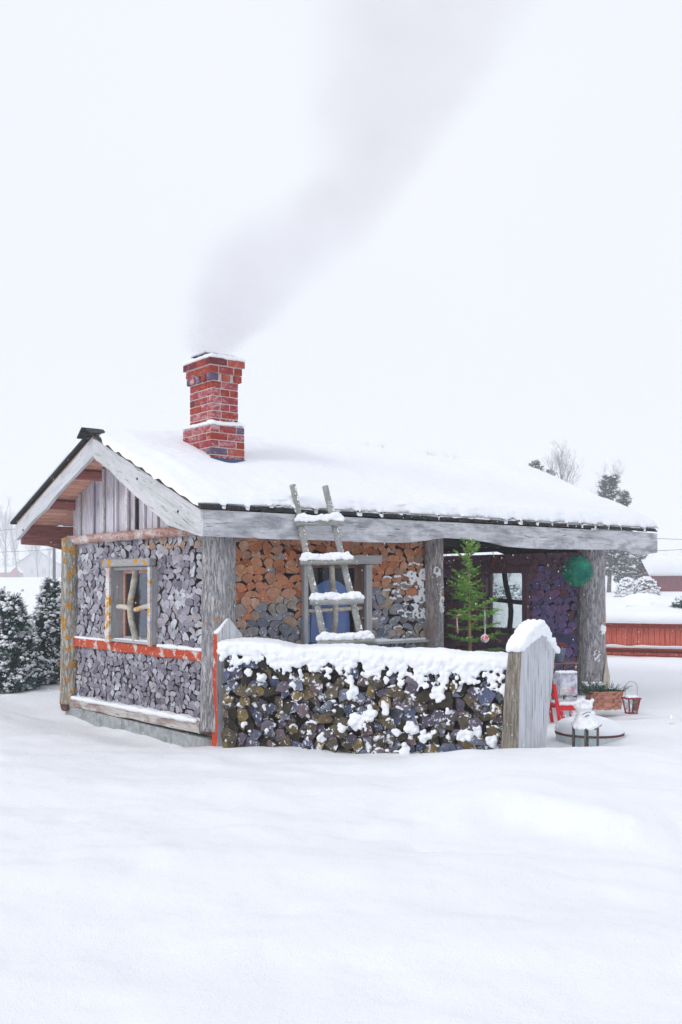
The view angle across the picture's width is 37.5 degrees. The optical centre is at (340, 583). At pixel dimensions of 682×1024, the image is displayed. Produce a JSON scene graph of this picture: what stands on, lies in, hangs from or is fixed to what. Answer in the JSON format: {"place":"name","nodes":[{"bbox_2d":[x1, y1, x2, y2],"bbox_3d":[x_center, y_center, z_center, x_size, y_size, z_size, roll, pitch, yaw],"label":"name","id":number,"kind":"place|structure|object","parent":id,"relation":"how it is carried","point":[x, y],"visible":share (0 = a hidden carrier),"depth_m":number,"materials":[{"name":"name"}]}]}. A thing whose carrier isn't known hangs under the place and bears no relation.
{"place":"outdoors","nodes":[
{"label":"outdoors","id":0,"kind":"place"},
{"bbox_2d":[0,577,681,1023],"bbox_3d":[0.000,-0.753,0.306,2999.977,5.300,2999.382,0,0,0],"label":"snow ground","id":1,"kind":"structure","parent":0,"point":[144,879],"depth_m":5.76,"materials":[{"name":"white snow"}]},
{"bbox_2d":[0,493,14,576],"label":"bare tree","id":2,"kind":"object","parent":1,"relation":"on","point":[5,527],"visible":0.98,"depth_m":338.65,"materials":[{"name":"grey plant"}]},
{"bbox_2d":[0,586,18,683],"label":"conifer shrub","id":3,"kind":"object","parent":1,"relation":"on","point":[2,590],"visible":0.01,"depth_m":16.99,"materials":[{"name":"green plant"}]},
{"bbox_2d":[0,566,23,576],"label":"red shed","id":4,"kind":"structure","parent":1,"relation":"on","point":[11,572],"depth_m":365.00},
{"bbox_2d":[6,510,20,576],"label":"bare tree","id":5,"kind":"object","parent":1,"relation":"on","point":[13,542],"visible":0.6,"depth_m":348.80,"materials":[{"name":"grey plant"}]},
{"bbox_2d":[0,589,51,693],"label":"conifer shrub","id":6,"kind":"object","parent":1,"relation":"on","point":[20,676],"visible":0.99,"depth_m":16.00,"materials":[{"name":"green plant"}]},
{"bbox_2d":[24,545,34,556],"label":"bare tree","id":7,"kind":"object","parent":1,"relation":"on","point":[30,551],"visible":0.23,"depth_m":399.66,"materials":[{"name":"grey plant"}]},
{"bbox_2d":[17,550,60,576],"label":"grey house","id":8,"kind":"structure","parent":1,"relation":"on","point":[26,565],"depth_m":380.41,"materials":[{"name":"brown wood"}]},
{"bbox_2d":[33,545,44,576],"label":"bare tree","id":9,"kind":"object","parent":1,"relation":"on","point":[37,552],"visible":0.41,"depth_m":334.52,"materials":[{"name":"grey plant"}]},
{"bbox_2d":[29,576,60,683],"bbox_3d":[-5.026,0.859,17.290,1.111,1.994,1.102,0,0,38],"label":"conifer shrub","id":10,"kind":"object","parent":1,"relation":"on","point":[46,613],"visible":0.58,"depth_m":17.08,"materials":[{"name":"green plant"}]},
{"bbox_2d":[35,658,55,684],"bbox_3d":[-5.203,1.519,17.014,0.836,0.656,0.750,0,0,0],"label":"conifer shrub","id":11,"kind":"object","parent":1,"relation":"on","point":[49,681],"visible":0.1,"depth_m":16.89,"materials":[{"name":"green plant"}]},
{"bbox_2d":[44,546,52,576],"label":"bare tree","id":12,"kind":"object","parent":1,"relation":"on","point":[49,555],"visible":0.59,"depth_m":360.05,"materials":[{"name":"grey plant"}]},
{"bbox_2d":[52,548,55,589],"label":"utility pole","id":13,"kind":"object","parent":1,"relation":"on","point":[54,564],"visible":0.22,"depth_m":77.90,"materials":[{"name":"grey wood"}]},
{"bbox_2d":[212,618,241,746],"bbox_3d":[-1.236,1.179,10.877,0.330,1.642,0.121,0,0,-38],"label":"end board","id":14,"kind":"object","parent":1,"relation":"on","point":[226,629],"visible":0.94,"depth_m":10.77,"materials":[{"name":"brown wood"}]},
{"bbox_2d":[289,484,374,644],"bbox_3d":[-0.051,0.305,10.885,1.159,2.811,0.448,0,0,34],"label":"ladder","id":15,"kind":"object","parent":1,"relation":"on","point":[351,597],"visible":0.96,"depth_m":10.92,"materials":[{"name":"grey wood"}]},
{"bbox_2d":[10,350,658,746],"bbox_3d":[0.015,-0.328,14.914,8.182,5.076,5.524,0,0,-38],"label":"cabin","id":16,"kind":"object","parent":1,"relation":"on","point":[146,480],"visible":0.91,"depth_m":12.61,"materials":[{"name":"grey wood"}]},
{"bbox_2d":[102,558,160,645],"bbox_3d":[-2.591,0.228,12.554,0.270,1.064,1.330,0,0,-38],"label":"window","id":17,"kind":"structure","parent":16,"relation":"in","point":[117,607],"depth_m":12.57,"materials":[{"name":"grey wood"}]},
{"bbox_2d":[296,555,381,644],"bbox_3d":[-0.053,0.205,12.076,1.180,1.100,0.290,0,0,-38],"label":"window","id":18,"kind":"structure","parent":16,"relation":"in","point":[336,618],"depth_m":12.16,"materials":[{"name":"grey wood"}]},
{"bbox_2d":[473,625,516,644],"bbox_3d":[2.533,0.820,16.197,0.211,0.320,0.950,0,0,-38],"label":"window box","id":19,"kind":"object","parent":16,"relation":"attached to","point":[503,639],"visible":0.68,"depth_m":16.11,"materials":[{"name":"brown wood"}]},
{"bbox_2d":[492,554,505,571],"bbox_3d":[2.545,-0.320,16.206,0.054,0.290,0.290,0,0,-38],"label":"bark wreath","id":20,"kind":"object","parent":16,"relation":"attached to","point":[503,560],"visible":1,"depth_m":16.18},
{"bbox_2d":[473,565,532,633],"bbox_3d":[2.671,0.255,16.303,0.320,1.090,1.240,0,0,-38],"label":"window","id":21,"kind":"structure","parent":16,"relation":"in","point":[523,569],"depth_m":16.28,"materials":[{"name":"grey wood"}]},
{"bbox_2d":[560,549,592,586],"bbox_3d":[3.372,-0.277,14.347,0.472,0.673,0.474,0,0,0],"label":"hanging moss ball","id":22,"kind":"object","parent":16,"relation":"hanging from","point":[577,571],"visible":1,"depth_m":14.23,"materials":[{"name":"green plant"}]},
{"bbox_2d":[0,541,680,576],"bbox_3d":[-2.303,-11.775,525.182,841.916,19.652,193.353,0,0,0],"label":"wood","id":23,"kind":"object","parent":1,"relation":"on","point":[7,559],"visible":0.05,"depth_m":497.72,"materials":[{"name":"grey plant"}]},
{"bbox_2d":[217,637,507,754],"bbox_3d":[0.257,1.207,10.453,3.131,1.265,0.523,0,0,12],"label":"firewood stack","id":24,"kind":"object","parent":1,"relation":"on","point":[308,705],"visible":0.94,"depth_m":10.26,"materials":[{"name":"brown wood"}]},
{"bbox_2d":[444,537,506,700],"bbox_3d":[1.672,0.601,12.509,1.294,2.358,1.221,0,0,0],"label":"spruce tree","id":25,"kind":"object","parent":1,"relation":"on","point":[468,590],"visible":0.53,"depth_m":12.40,"materials":[{"name":"green plant"}]},
{"bbox_2d":[456,614,461,633],"bbox_3d":[1.453,0.496,12.300,0.085,0.240,0.021,0,0,0],"label":"candy cane","id":26,"kind":"object","parent":25,"relation":"hanging from","point":[457,622],"visible":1,"depth_m":12.29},
{"bbox_2d":[443,647,503,651],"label":"spruce boughs","id":27,"kind":"object","parent":25,"relation":"attached to","point":[492,650],"depth_m":12.04,"materials":[{"name":"green plant"}]},
{"bbox_2d":[480,611,488,642],"bbox_3d":[1.742,0.515,12.150,0.106,0.413,0.106,0,0,0],"label":"bauble","id":28,"kind":"object","parent":25,"relation":"hanging from","point":[484,638],"visible":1,"depth_m":12.13,"materials":[{"name":"pink glass"}]},
{"bbox_2d":[496,583,506,598],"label":"snowy bush","id":29,"kind":"object","parent":1,"relation":"on","point":[498,585],"visible":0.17,"depth_m":61.65,"materials":[{"name":"white snow"}]},
{"bbox_2d":[496,580,521,602],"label":"snowy bush","id":30,"kind":"object","parent":1,"relation":"on","point":[515,588],"visible":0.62,"depth_m":59.65,"materials":[{"name":"white snow"}]},
{"bbox_2d":[501,619,559,748],"bbox_3d":[1.877,1.177,9.957,0.615,1.646,0.273,0,0,-36],"label":"end post","id":31,"kind":"object","parent":1,"relation":"on","point":[532,648],"visible":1,"depth_m":9.84,"materials":[{"name":"grey wood"}]},
{"bbox_2d":[528,459,544,471],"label":"pine tree","id":32,"kind":"object","parent":1,"relation":"on","point":[536,464],"visible":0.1,"depth_m":89.73,"materials":[{"name":"grey plant"}]},
{"bbox_2d":[542,438,584,484],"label":"birch tree","id":33,"kind":"object","parent":1,"relation":"on","point":[561,472],"visible":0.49,"depth_m":85.67,"materials":[{"name":"grey plant"}]},
{"bbox_2d":[552,661,578,699],"bbox_3d":[3.001,1.364,13.801,0.420,0.571,0.321,0,0,-20],"label":"plant bench","id":34,"kind":"object","parent":1,"relation":"on","point":[564,663],"visible":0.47,"depth_m":13.72,"materials":[{"name":"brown wood"}]},
{"bbox_2d":[554,643,565,661],"bbox_3d":[2.968,0.935,13.680,0.205,0.261,0.186,0,0,0],"label":"bucket","id":35,"kind":"object","parent":34,"relation":"on","point":[560,657],"visible":0.66,"depth_m":13.62,"materials":[{"name":"metal"}]},
{"bbox_2d":[553,665,574,676],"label":"fir sprigs","id":36,"kind":"object","parent":34,"relation":"on","point":[562,669],"visible":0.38,"depth_m":13.49,"materials":[{"name":"brown plant"}]},
{"bbox_2d":[549,684,595,721],"bbox_3d":[2.812,1.502,12.284,0.539,0.565,0.387,0,0,-8],"label":"red chair","id":37,"kind":"object","parent":1,"relation":"on","point":[561,705],"visible":0.69,"depth_m":12.16,"materials":[{"name":"paint"}]},
{"bbox_2d":[553,670,576,695],"bbox_3d":[2.738,1.217,12.249,0.269,0.302,0.177,0,0,-10],"label":"ice lantern","id":38,"kind":"object","parent":37,"relation":"on","point":[565,689],"visible":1,"depth_m":12.20,"materials":[{"name":"white ice"}]},
{"bbox_2d":[570,703,601,746],"bbox_3d":[2.476,1.506,10.150,0.302,0.589,0.306,0,0,0],"label":"glass lantern","id":39,"kind":"object","parent":1,"relation":"on","point":[585,720],"visible":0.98,"depth_m":10.07,"materials":[{"name":"metal"}]},
{"bbox_2d":[554,715,624,746],"bbox_3d":[2.710,1.644,10.950,0.744,0.391,0.744,0,0,0],"label":"round tub","id":40,"kind":"object","parent":1,"relation":"on","point":[610,731],"visible":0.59,"depth_m":10.68,"materials":[{"name":"ceramic"}]},
{"bbox_2d":[577,679,631,709],"bbox_3d":[3.432,1.442,13.051,0.837,0.399,0.417,0,0,-6],"label":"basket planter","id":41,"kind":"object","parent":1,"relation":"on","point":[609,698],"visible":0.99,"depth_m":12.97,"materials":[{"name":"brown wicker"}]},
{"bbox_2d":[590,457,624,529],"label":"birch tree","id":42,"kind":"object","parent":1,"relation":"on","point":[611,474],"visible":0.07,"depth_m":86.68,"materials":[{"name":"grey plant"}]},
{"bbox_2d":[596,473,637,591],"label":"pine tree","id":43,"kind":"object","parent":1,"relation":"on","point":[611,482],"visible":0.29,"depth_m":83.68,"materials":[{"name":"grey plant"}]},
{"bbox_2d":[612,490,638,589],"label":"pine tree","id":44,"kind":"object","parent":1,"relation":"on","point":[625,499],"visible":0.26,"depth_m":87.68,"materials":[{"name":"grey plant"}]},
{"bbox_2d":[612,577,641,596],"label":"snowy bush","id":45,"kind":"object","parent":1,"relation":"on","point":[620,590],"visible":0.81,"depth_m":69.62,"materials":[{"name":"white snow"}]},
{"bbox_2d":[621,681,641,713],"bbox_3d":[3.643,1.433,12.600,0.185,0.407,0.185,0,0,-14],"label":"red lantern","id":46,"kind":"object","parent":1,"relation":"on","point":[636,699],"visible":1,"depth_m":12.58,"materials":[{"name":"metal"}]},
{"bbox_2d":[630,554,646,590],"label":"pine tree","id":47,"kind":"object","parent":1,"relation":"on","point":[642,570],"visible":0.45,"depth_m":94.66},
{"bbox_2d":[622,593,663,598],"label":"snow mound","id":48,"kind":"object","parent":1,"relation":"on","point":[641,596],"visible":0.34,"depth_m":65.41,"materials":[{"name":"white snow"}]},
{"bbox_2d":[606,598,681,657],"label":"building","id":49,"kind":"structure","parent":1,"relation":"on","point":[627,621],"depth_m":23.87,"materials":[{"name":"red wood"}]},
{"bbox_2d":[631,576,660,594],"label":"snowy bush","id":50,"kind":"object","parent":1,"relation":"on","point":[649,579],"visible":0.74,"depth_m":73.71,"materials":[{"name":"white snow"}]},
{"bbox_2d":[633,556,681,590],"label":"red barn","id":51,"kind":"structure","parent":1,"relation":"on","point":[667,570],"depth_m":92.04,"materials":[{"name":"brown wood"}]},
{"bbox_2d":[668,596,681,608],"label":"conifer shrub","id":52,"kind":"object","parent":1,"relation":"on","point":[677,602],"visible":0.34,"depth_m":25.39,"materials":[{"name":"green plant"}]},
{"bbox_2d":[0,0,681,576],"label":"sky","id":53,"kind":"structure","parent":0,"point":[466,214],"materials":[{"name":"white"}]}
]}

